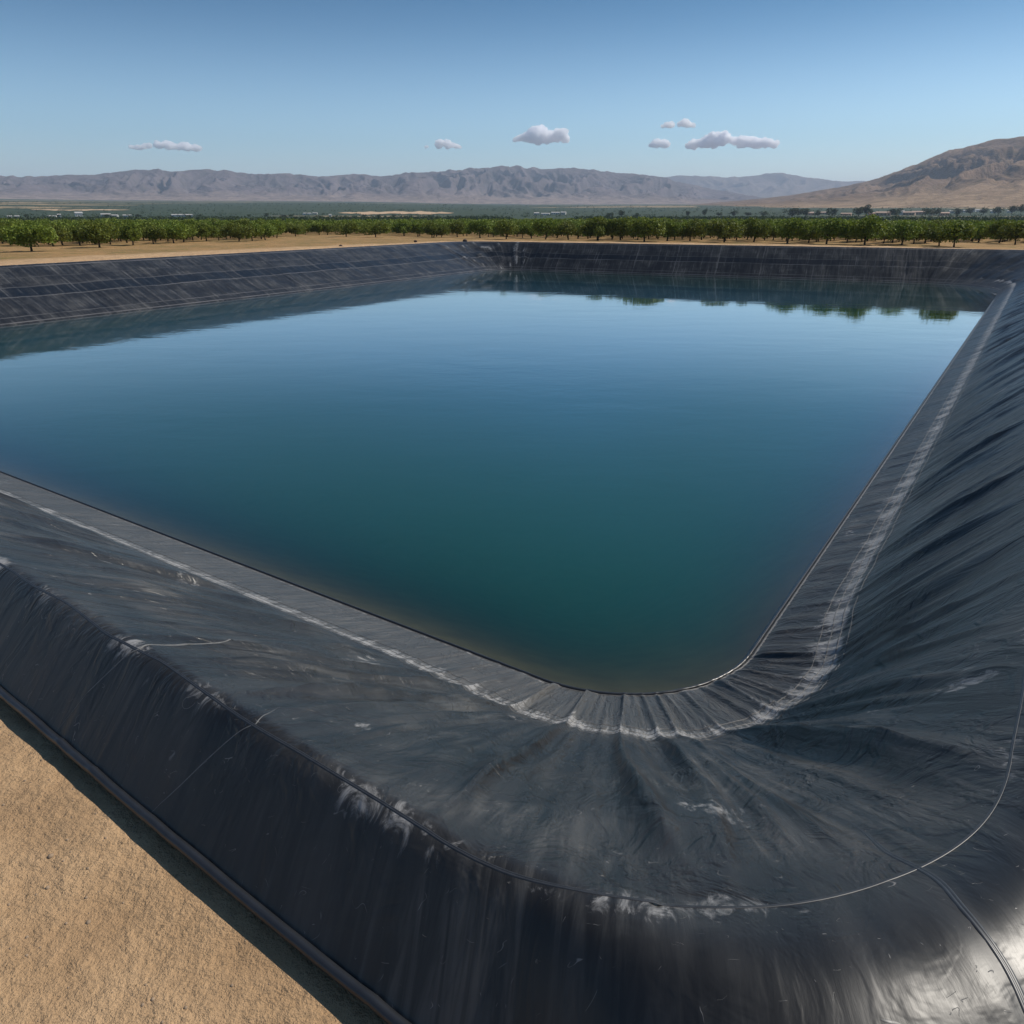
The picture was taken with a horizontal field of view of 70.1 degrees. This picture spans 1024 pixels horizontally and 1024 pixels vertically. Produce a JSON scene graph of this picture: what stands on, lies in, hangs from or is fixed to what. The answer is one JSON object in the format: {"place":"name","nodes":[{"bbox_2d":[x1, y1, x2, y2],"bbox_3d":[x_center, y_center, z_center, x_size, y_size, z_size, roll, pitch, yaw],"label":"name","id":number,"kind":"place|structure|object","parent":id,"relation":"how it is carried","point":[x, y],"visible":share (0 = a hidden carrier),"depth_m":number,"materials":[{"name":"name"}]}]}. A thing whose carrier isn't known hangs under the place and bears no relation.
{"place":"outdoors","nodes":[
{"label":"outdoors","id":0,"kind":"place"},
{"bbox_2d":[32,209,116,210],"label":"dry field","id":1,"kind":"structure","parent":0,"point":[75,209],"depth_m":1881.81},
{"bbox_2d":[0,709,321,1023],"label":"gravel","id":2,"kind":"structure","parent":0,"point":[51,855],"depth_m":7.38,"materials":[{"name":"stone"}]},
{"bbox_2d":[0,165,761,203],"bbox_3d":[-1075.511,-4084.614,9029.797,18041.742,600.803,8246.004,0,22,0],"label":"mountain range","id":3,"kind":"structure","parent":0,"point":[516,184],"depth_m":8893.55,"materials":[{"name":"stone"}]},
{"bbox_2d":[341,211,449,214],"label":"dry field","id":4,"kind":"structure","parent":0,"point":[399,212],"depth_m":1806.70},
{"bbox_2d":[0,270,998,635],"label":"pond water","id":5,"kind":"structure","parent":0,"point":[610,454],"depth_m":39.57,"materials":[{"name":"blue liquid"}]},
{"bbox_2d":[0,199,1023,1023],"bbox_3d":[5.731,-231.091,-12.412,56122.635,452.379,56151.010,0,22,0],"label":"ground","id":6,"kind":"structure","parent":0,"point":[196,955],"depth_m":7.54,"materials":[{"name":"soil"}]},
{"bbox_2d":[0,225,13,242],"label":"orchard tree","id":7,"kind":"object","parent":6,"relation":"on","point":[1,239],"visible":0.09,"depth_m":139.80,"materials":[{"name":"green plant"}]},
{"bbox_2d":[0,222,29,226],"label":"orchard tree","id":8,"kind":"object","parent":6,"relation":"on","point":[8,224],"visible":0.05,"depth_m":152.08,"materials":[{"name":"green plant"}]},
{"bbox_2d":[16,220,37,225],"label":"orchard tree","id":9,"kind":"object","parent":6,"relation":"on","point":[33,223],"visible":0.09,"depth_m":160.38,"materials":[{"name":"green plant"}]},
{"bbox_2d":[0,223,58,250],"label":"orchard tree","id":10,"kind":"object","parent":6,"relation":"on","point":[29,235],"visible":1,"depth_m":112.11,"materials":[{"name":"green plant"}]},
{"bbox_2d":[45,223,72,245],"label":"orchard tree","id":11,"kind":"object","parent":6,"relation":"on","point":[60,233],"visible":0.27,"depth_m":133.50,"materials":[{"name":"green plant"}]},
{"bbox_2d":[40,221,77,244],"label":"orchard tree","id":12,"kind":"object","parent":6,"relation":"on","point":[58,224],"visible":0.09,"depth_m":142.35,"materials":[{"name":"green plant"}]},
{"bbox_2d":[65,224,86,245],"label":"orchard tree","id":13,"kind":"object","parent":6,"relation":"on","point":[73,231],"visible":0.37,"depth_m":138.13,"materials":[{"name":"green plant"}]},
{"bbox_2d":[74,212,82,216],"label":"house","id":14,"kind":"structure","parent":6,"relation":"on","point":[76,214],"depth_m":1246.93,"materials":[{"name":"white"}]},
{"bbox_2d":[76,219,120,247],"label":"orchard tree","id":15,"kind":"object","parent":6,"relation":"on","point":[95,232],"visible":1,"depth_m":124.48,"materials":[{"name":"green plant"}]},
{"bbox_2d":[102,225,114,243],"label":"orchard tree","id":16,"kind":"object","parent":6,"relation":"on","point":[113,238],"visible":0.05,"depth_m":144.38,"materials":[{"name":"green plant"}]},
{"bbox_2d":[112,222,139,242],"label":"orchard tree","id":17,"kind":"object","parent":6,"relation":"on","point":[119,223],"visible":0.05,"depth_m":152.29,"materials":[{"name":"green plant"}]},
{"bbox_2d":[112,221,142,244],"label":"orchard tree","id":18,"kind":"object","parent":6,"relation":"on","point":[131,231],"visible":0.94,"depth_m":137.81,"materials":[{"name":"green plant"}]},
{"bbox_2d":[140,221,162,241],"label":"orchard tree","id":19,"kind":"object","parent":6,"relation":"on","point":[146,224],"visible":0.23,"depth_m":155.61,"materials":[{"name":"green plant"}]},
{"bbox_2d":[140,226,167,243],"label":"orchard tree","id":20,"kind":"object","parent":6,"relation":"on","point":[153,233],"visible":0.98,"depth_m":145.72,"materials":[{"name":"green plant"}]},
{"bbox_2d":[152,220,167,239],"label":"orchard tree","id":21,"kind":"object","parent":6,"relation":"on","point":[160,222],"visible":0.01,"depth_m":178.54,"materials":[{"name":"green plant"}]},
{"bbox_2d":[155,220,188,242],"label":"orchard tree","id":22,"kind":"object","parent":6,"relation":"on","point":[172,231],"visible":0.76,"depth_m":150.07,"materials":[{"name":"green plant"}]},
{"bbox_2d":[171,214,183,216],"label":"house","id":23,"kind":"structure","parent":6,"relation":"on","point":[174,215],"depth_m":1235.34,"materials":[{"name":"white"}]},
{"bbox_2d":[171,223,197,241],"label":"orchard tree","id":24,"kind":"object","parent":6,"relation":"on","point":[191,231],"visible":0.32,"depth_m":159.33,"materials":[{"name":"green plant"}]},
{"bbox_2d":[180,219,200,240],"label":"orchard tree","id":25,"kind":"object","parent":6,"relation":"on","point":[191,221],"visible":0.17,"depth_m":170.12,"materials":[{"name":"green plant"}]},
{"bbox_2d":[192,221,219,240],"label":"orchard tree","id":26,"kind":"object","parent":6,"relation":"on","point":[205,230],"visible":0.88,"depth_m":165.00,"materials":[{"name":"green plant"}]},
{"bbox_2d":[214,224,225,240],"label":"orchard tree","id":27,"kind":"object","parent":6,"relation":"on","point":[220,235],"visible":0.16,"depth_m":173.58,"materials":[{"name":"green plant"}]},
{"bbox_2d":[213,220,229,238],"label":"orchard tree","id":28,"kind":"object","parent":6,"relation":"on","point":[221,223],"visible":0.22,"depth_m":184.34,"materials":[{"name":"green plant"}]},
{"bbox_2d":[220,222,255,241],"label":"orchard tree","id":29,"kind":"object","parent":6,"relation":"on","point":[232,230],"visible":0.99,"depth_m":160.29,"materials":[{"name":"green plant"}]},
{"bbox_2d":[236,219,250,238],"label":"orchard tree","id":30,"kind":"object","parent":6,"relation":"on","point":[244,221],"visible":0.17,"depth_m":188.91,"materials":[{"name":"green plant"}]},
{"bbox_2d":[243,221,264,240],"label":"orchard tree","id":31,"kind":"object","parent":6,"relation":"on","point":[258,228],"visible":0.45,"depth_m":167.74,"materials":[{"name":"green plant"}]},
{"bbox_2d":[254,221,270,238],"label":"orchard tree","id":32,"kind":"object","parent":6,"relation":"on","point":[260,222],"visible":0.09,"depth_m":184.81,"materials":[{"name":"green plant"}]},
{"bbox_2d":[255,223,278,239],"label":"orchard tree","id":33,"kind":"object","parent":6,"relation":"on","point":[269,230],"visible":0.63,"depth_m":173.40,"materials":[{"name":"green plant"}]},
{"bbox_2d":[269,220,285,237],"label":"orchard tree","id":34,"kind":"object","parent":6,"relation":"on","point":[278,225],"visible":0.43,"depth_m":198.16,"materials":[{"name":"green plant"}]},
{"bbox_2d":[284,222,305,235],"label":"orchard tree","id":35,"kind":"object","parent":6,"relation":"on","point":[292,228],"visible":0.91,"depth_m":220.06,"materials":[{"name":"green plant"}]},
{"bbox_2d":[304,223,310,234],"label":"orchard tree","id":36,"kind":"object","parent":6,"relation":"on","point":[307,228],"visible":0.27,"depth_m":248.08,"materials":[{"name":"green plant"}]},
{"bbox_2d":[309,223,324,234],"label":"orchard tree","id":37,"kind":"object","parent":6,"relation":"on","point":[313,227],"visible":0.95,"depth_m":239.53,"materials":[{"name":"green plant"}]},
{"bbox_2d":[317,223,335,234],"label":"orchard tree","id":38,"kind":"object","parent":6,"relation":"on","point":[327,229],"visible":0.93,"depth_m":238.90,"materials":[{"name":"green plant"}]},
{"bbox_2d":[332,221,358,236],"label":"orchard tree","id":39,"kind":"object","parent":6,"relation":"on","point":[348,228],"visible":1,"depth_m":208.49,"materials":[{"name":"green plant"}]},
{"bbox_2d":[361,221,388,236],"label":"orchard tree","id":40,"kind":"object","parent":6,"relation":"on","point":[380,227],"visible":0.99,"depth_m":204.03,"materials":[{"name":"green plant"}]},
{"bbox_2d":[390,219,409,235],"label":"orchard tree","id":41,"kind":"object","parent":6,"relation":"on","point":[398,227],"visible":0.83,"depth_m":225.27,"materials":[{"name":"green plant"}]},
{"bbox_2d":[405,222,424,236],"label":"orchard tree","id":42,"kind":"object","parent":6,"relation":"on","point":[413,227],"visible":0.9,"depth_m":213.78,"materials":[{"name":"green plant"}]},
{"bbox_2d":[421,221,438,237],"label":"orchard tree","id":43,"kind":"object","parent":6,"relation":"on","point":[430,227],"visible":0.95,"depth_m":197.53,"materials":[{"name":"green plant"}]},
{"bbox_2d":[434,224,450,236],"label":"orchard tree","id":44,"kind":"object","parent":6,"relation":"on","point":[442,231],"visible":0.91,"depth_m":197.95,"materials":[{"name":"green plant"}]},
{"bbox_2d":[447,219,467,236],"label":"orchard tree","id":45,"kind":"object","parent":6,"relation":"on","point":[457,227],"visible":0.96,"depth_m":203.55,"materials":[{"name":"green plant"}]},
{"bbox_2d":[464,219,494,237],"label":"orchard tree","id":46,"kind":"object","parent":6,"relation":"on","point":[485,226],"visible":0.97,"depth_m":189.42,"materials":[{"name":"green plant"}]},
{"bbox_2d":[492,219,519,238],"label":"orchard tree","id":47,"kind":"object","parent":6,"relation":"on","point":[507,227],"visible":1,"depth_m":175.92,"materials":[{"name":"green plant"}]},
{"bbox_2d":[0,241,1023,1023],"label":"pond liner","id":48,"kind":"object","parent":6,"relation":"on","point":[782,783],"visible":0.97,"depth_m":9.55,"materials":[{"name":"black plastic"}]},
{"bbox_2d":[0,201,1023,221],"bbox_3d":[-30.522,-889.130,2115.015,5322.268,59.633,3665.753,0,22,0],"label":"distant woodland","id":49,"kind":"object","parent":6,"relation":"on","point":[762,217],"visible":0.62,"depth_m":845.76,"materials":[{"name":"green plant"}]},
{"bbox_2d":[0,217,1023,233],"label":"distant orchard","id":50,"kind":"object","parent":6,"relation":"on","point":[360,222],"visible":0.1,"depth_m":284.01,"materials":[{"name":"green plant"}]},
{"bbox_2d":[518,220,542,237],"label":"orchard tree","id":51,"kind":"object","parent":6,"relation":"on","point":[525,227],"visible":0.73,"depth_m":185.11,"materials":[{"name":"green plant"}]},
{"bbox_2d":[530,218,558,238],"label":"orchard tree","id":52,"kind":"object","parent":6,"relation":"on","point":[542,225],"visible":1,"depth_m":174.22,"materials":[{"name":"green plant"}]},
{"bbox_2d":[544,222,563,237],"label":"orchard tree","id":53,"kind":"object","parent":6,"relation":"on","point":[556,232],"visible":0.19,"depth_m":191.16,"materials":[{"name":"green plant"}]},
{"bbox_2d":[557,220,576,239],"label":"orchard tree","id":54,"kind":"object","parent":6,"relation":"on","point":[567,227],"visible":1,"depth_m":171.84,"materials":[{"name":"green plant"}]},
{"bbox_2d":[573,221,586,238],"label":"orchard tree","id":55,"kind":"object","parent":6,"relation":"on","point":[577,233],"visible":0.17,"depth_m":184.20,"materials":[{"name":"green plant"}]},
{"bbox_2d":[575,223,592,238],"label":"orchard tree","id":56,"kind":"object","parent":6,"relation":"on","point":[578,225],"visible":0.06,"depth_m":178.75,"materials":[{"name":"green plant"}]},
{"bbox_2d":[580,216,608,239],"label":"orchard tree","id":57,"kind":"object","parent":6,"relation":"on","point":[595,227],"visible":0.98,"depth_m":168.52,"materials":[{"name":"green plant"}]},
{"bbox_2d":[602,216,636,239],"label":"orchard tree","id":58,"kind":"object","parent":6,"relation":"on","point":[615,224],"visible":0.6,"depth_m":167.23,"materials":[{"name":"green plant"}]},
{"bbox_2d":[625,216,665,241],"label":"orchard tree","id":59,"kind":"object","parent":6,"relation":"on","point":[649,226],"visible":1,"depth_m":157.00,"materials":[{"name":"green plant"}]},
{"bbox_2d":[655,217,685,240],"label":"orchard tree","id":60,"kind":"object","parent":6,"relation":"on","point":[672,228],"visible":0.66,"depth_m":161.83,"materials":[{"name":"green plant"}]},
{"bbox_2d":[679,218,706,240],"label":"orchard tree","id":61,"kind":"object","parent":6,"relation":"on","point":[693,227],"visible":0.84,"depth_m":162.34,"materials":[{"name":"green plant"}]},
{"bbox_2d":[704,218,747,242],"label":"orchard tree","id":62,"kind":"object","parent":6,"relation":"on","point":[727,228],"visible":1,"depth_m":152.46,"materials":[{"name":"green plant"}]},
{"bbox_2d":[738,217,772,241],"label":"orchard tree","id":63,"kind":"object","parent":6,"relation":"on","point":[757,229],"visible":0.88,"depth_m":155.25,"materials":[{"name":"green plant"}]},
{"bbox_2d":[764,225,776,239],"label":"orchard tree","id":64,"kind":"object","parent":6,"relation":"on","point":[773,234],"visible":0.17,"depth_m":168.31,"materials":[{"name":"green plant"}]},
{"bbox_2d":[782,208,802,216],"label":"round tree","id":65,"kind":"object","parent":6,"relation":"on","point":[793,211],"visible":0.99,"depth_m":1333.98,"materials":[{"name":"green plant"}]},
{"bbox_2d":[772,217,813,242],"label":"orchard tree","id":66,"kind":"object","parent":6,"relation":"on","point":[793,227],"visible":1,"depth_m":145.24,"materials":[{"name":"green plant"}]},
{"bbox_2d":[800,208,810,216],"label":"round tree","id":67,"kind":"object","parent":6,"relation":"on","point":[805,211],"visible":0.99,"depth_m":1331.89,"materials":[{"name":"green plant"}]},
{"bbox_2d":[796,221,821,242],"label":"orchard tree","id":68,"kind":"object","parent":6,"relation":"on","point":[813,234],"visible":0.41,"depth_m":150.90,"materials":[{"name":"green plant"}]},
{"bbox_2d":[812,233,829,241],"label":"orchard tree","id":69,"kind":"object","parent":6,"relation":"on","point":[820,237],"visible":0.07,"depth_m":157.23,"materials":[{"name":"green plant"}]},
{"bbox_2d":[826,208,837,215],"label":"round tree","id":70,"kind":"object","parent":6,"relation":"on","point":[832,212],"visible":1,"depth_m":1349.19,"materials":[{"name":"green plant"}]},
{"bbox_2d":[813,217,851,243],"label":"orchard tree","id":71,"kind":"object","parent":6,"relation":"on","point":[833,227],"visible":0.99,"depth_m":142.16,"materials":[{"name":"green plant"}]},
{"bbox_2d":[841,224,857,242],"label":"orchard tree","id":72,"kind":"object","parent":6,"relation":"on","point":[846,236],"visible":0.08,"depth_m":154.70,"materials":[{"name":"green plant"}]},
{"bbox_2d":[853,206,864,215],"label":"round tree","id":73,"kind":"object","parent":6,"relation":"on","point":[858,211],"visible":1,"depth_m":1337.40,"materials":[{"name":"green plant"}]},
{"bbox_2d":[844,214,888,244],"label":"orchard tree","id":74,"kind":"object","parent":6,"relation":"on","point":[868,228],"visible":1,"depth_m":138.63,"materials":[{"name":"green plant"}]},
{"bbox_2d":[863,204,872,213],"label":"round tree","id":75,"kind":"object","parent":6,"relation":"on","point":[867,208],"visible":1,"depth_m":1329.51,"materials":[{"name":"green plant"}]},
{"bbox_2d":[875,211,890,215],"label":"house","id":76,"kind":"structure","parent":6,"relation":"on","point":[883,213],"depth_m":1457.39,"materials":[{"name":"tile"}]},
{"bbox_2d":[871,222,894,243],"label":"orchard tree","id":77,"kind":"object","parent":6,"relation":"on","point":[887,224],"visible":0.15,"depth_m":149.25,"materials":[{"name":"green plant"}]},
{"bbox_2d":[887,208,902,214],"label":"round tree","id":78,"kind":"object","parent":6,"relation":"on","point":[895,212],"visible":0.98,"depth_m":1398.30,"materials":[{"name":"green plant"}]},
{"bbox_2d":[883,219,923,244],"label":"orchard tree","id":79,"kind":"object","parent":6,"relation":"on","point":[906,229],"visible":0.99,"depth_m":139.27,"materials":[{"name":"green plant"}]},
{"bbox_2d":[902,211,915,214],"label":"house","id":80,"kind":"structure","parent":6,"relation":"on","point":[909,212],"depth_m":1548.21,"materials":[{"name":"tile"}]},
{"bbox_2d":[900,222,928,243],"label":"orchard tree","id":81,"kind":"object","parent":6,"relation":"on","point":[924,227],"visible":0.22,"depth_m":146.57,"materials":[{"name":"green plant"}]},
{"bbox_2d":[916,211,924,214],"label":"house","id":82,"kind":"structure","parent":6,"relation":"on","point":[919,212],"depth_m":1603.78,"materials":[{"name":"tile"}]},
{"bbox_2d":[921,208,932,215],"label":"round tree","id":83,"kind":"object","parent":6,"relation":"on","point":[928,210],"visible":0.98,"depth_m":1450.19,"materials":[{"name":"green plant"}]},
{"bbox_2d":[922,223,937,242],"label":"orchard tree","id":84,"kind":"object","parent":6,"relation":"on","point":[930,225],"visible":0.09,"depth_m":150.30,"materials":[{"name":"green plant"}]},
{"bbox_2d":[931,208,941,214],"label":"round tree","id":85,"kind":"object","parent":6,"relation":"on","point":[936,212],"visible":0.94,"depth_m":1462.29,"materials":[{"name":"green plant"}]},
{"bbox_2d":[929,219,944,241],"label":"orchard tree","id":86,"kind":"object","parent":6,"relation":"on","point":[937,223],"visible":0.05,"depth_m":165.07,"materials":[{"name":"green plant"}]},
{"bbox_2d":[923,226,955,245],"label":"orchard tree","id":87,"kind":"object","parent":6,"relation":"on","point":[929,232],"visible":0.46,"depth_m":134.86,"materials":[{"name":"green plant"}]},
{"bbox_2d":[938,212,949,215],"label":"house","id":88,"kind":"structure","parent":6,"relation":"on","point":[944,213],"depth_m":1491.59,"materials":[{"name":"tile"}]},
{"bbox_2d":[934,221,977,246],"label":"orchard tree","id":89,"kind":"object","parent":6,"relation":"on","point":[955,231],"visible":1,"depth_m":128.96,"materials":[{"name":"green plant"}]},
{"bbox_2d":[951,208,962,214],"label":"round tree","id":90,"kind":"object","parent":6,"relation":"on","point":[957,211],"visible":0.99,"depth_m":1537.96,"materials":[{"name":"green plant"}]},
{"bbox_2d":[964,208,974,214],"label":"round tree","id":91,"kind":"object","parent":6,"relation":"on","point":[969,211],"visible":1,"depth_m":1596.64,"materials":[{"name":"green plant"}]},
{"bbox_2d":[972,221,993,241],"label":"orchard tree","id":92,"kind":"object","parent":6,"relation":"on","point":[980,226],"visible":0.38,"depth_m":161.02,"materials":[{"name":"green plant"}]},
{"bbox_2d":[979,208,988,214],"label":"round tree","id":93,"kind":"object","parent":6,"relation":"on","point":[983,210],"visible":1,"depth_m":1586.04,"materials":[{"name":"green plant"}]},
{"bbox_2d":[981,219,1016,242],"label":"orchard tree","id":94,"kind":"object","parent":6,"relation":"on","point":[993,229],"visible":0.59,"depth_m":155.56,"materials":[{"name":"green plant"}]},
{"bbox_2d":[992,206,1005,212],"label":"round tree","id":95,"kind":"object","parent":6,"relation":"on","point":[998,209],"visible":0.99,"depth_m":1601.25,"materials":[{"name":"green plant"}]},
{"bbox_2d":[997,222,1023,244],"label":"orchard tree","id":96,"kind":"object","parent":6,"relation":"on","point":[1017,228],"visible":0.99,"depth_m":145.00,"materials":[{"name":"green plant"}]},
{"bbox_2d":[1007,205,1019,214],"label":"round tree","id":97,"kind":"object","parent":6,"relation":"on","point":[1013,208],"visible":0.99,"depth_m":1635.54,"materials":[{"name":"green plant"}]},
{"bbox_2d":[1019,204,1023,211],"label":"round tree","id":98,"kind":"object","parent":6,"relation":"on","point":[1021,208],"visible":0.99,"depth_m":1622.63,"materials":[{"name":"green plant"}]},
{"bbox_2d":[0,0,1023,181],"label":"sky","id":99,"kind":"structure","parent":0,"point":[834,90],"materials":[{"name":"blue"}]},
{"bbox_2d":[666,173,865,197],"bbox_3d":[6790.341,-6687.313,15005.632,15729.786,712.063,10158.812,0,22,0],"label":"mountains","id":100,"kind":"structure","parent":0,"point":[766,185],"depth_m":16303.20,"materials":[{"name":"stone"}]},
{"bbox_2d":[689,136,1023,207],"bbox_3d":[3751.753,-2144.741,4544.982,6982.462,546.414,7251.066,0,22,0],"label":"hill","id":101,"kind":"structure","parent":0,"point":[989,173],"depth_m":3889.51,"materials":[{"name":"brown stone"}]}
]}

